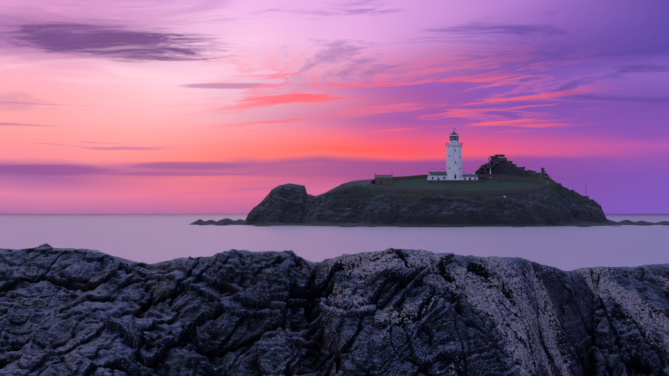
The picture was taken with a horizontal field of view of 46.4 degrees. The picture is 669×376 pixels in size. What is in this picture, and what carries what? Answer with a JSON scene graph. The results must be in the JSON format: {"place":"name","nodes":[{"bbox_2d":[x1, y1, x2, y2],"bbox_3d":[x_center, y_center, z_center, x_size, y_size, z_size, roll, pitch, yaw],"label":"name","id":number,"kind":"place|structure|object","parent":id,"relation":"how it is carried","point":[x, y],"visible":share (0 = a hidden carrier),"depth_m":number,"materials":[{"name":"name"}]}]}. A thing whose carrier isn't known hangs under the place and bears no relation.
{"place":"outdoors","nodes":[
{"label":"outdoors","id":0,"kind":"place"},
{"bbox_2d":[0,214,668,270],"bbox_3d":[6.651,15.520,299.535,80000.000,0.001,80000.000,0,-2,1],"label":"sea water","id":1,"kind":"structure","parent":0,"point":[151,238],"depth_m":179.10,"materials":[{"name":"purple liquid"}]},
{"bbox_2d":[214,224,650,226],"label":"shoreline rocks","id":2,"kind":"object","parent":1,"relation":"in","point":[448,226],"visible":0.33,"depth_m":328.07,"materials":[{"name":"black stone"}]},
{"bbox_2d":[0,0,668,213],"label":"sky","id":3,"kind":"structure","parent":0,"point":[107,106],"materials":[{"name":"purple"}]},
{"bbox_2d":[189,161,668,226],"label":"island terrain","id":4,"kind":"structure","parent":0,"point":[359,203],"depth_m":364.35,"materials":[{"name":"brown stone"}]},
{"bbox_2d":[375,175,392,183],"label":"stone hut","id":5,"kind":"object","parent":4,"relation":"on","point":[383,179],"visible":0.96,"depth_m":394.37,"materials":[{"name":"grey stone"}]},
{"bbox_2d":[427,169,477,179],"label":"cottages","id":6,"kind":"structure","parent":4,"relation":"on","point":[440,175],"depth_m":402.66,"materials":[{"name":"white paint"}]},
{"bbox_2d":[446,128,462,179],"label":"lighthouse","id":7,"kind":"object","parent":4,"relation":"on","point":[453,159],"visible":0.98,"depth_m":401.26,"materials":[{"name":"white paint"}]},
{"bbox_2d":[428,180,480,182],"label":"yard wall","id":8,"kind":"structure","parent":4,"relation":"on","point":[454,181],"depth_m":396.23,"materials":[{"name":"stone"}]},
{"bbox_2d":[368,174,548,193],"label":"enclosure wall","id":9,"kind":"structure","parent":4,"relation":"on","point":[486,176],"depth_m":368.81,"materials":[{"name":"stone"}]},
{"bbox_2d":[389,193,548,203],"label":"cliff edge","id":10,"kind":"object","parent":4,"relation":"on","point":[474,201],"depth_m":353.70,"materials":[{"name":"stone"}]},
{"bbox_2d":[478,154,573,190],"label":"tor boulders","id":11,"kind":"object","parent":4,"relation":"on","point":[495,159],"visible":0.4,"depth_m":411.53,"materials":[{"name":"grey stone"}]},
{"label":"rock apron","id":12,"kind":"structure","parent":0,"visible":0},
{"bbox_2d":[0,243,668,375],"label":"rocks","id":13,"kind":"object","parent":12,"relation":"on","point":[232,312],"visible":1,"depth_m":4.40,"materials":[{"name":"stone"}]}
]}

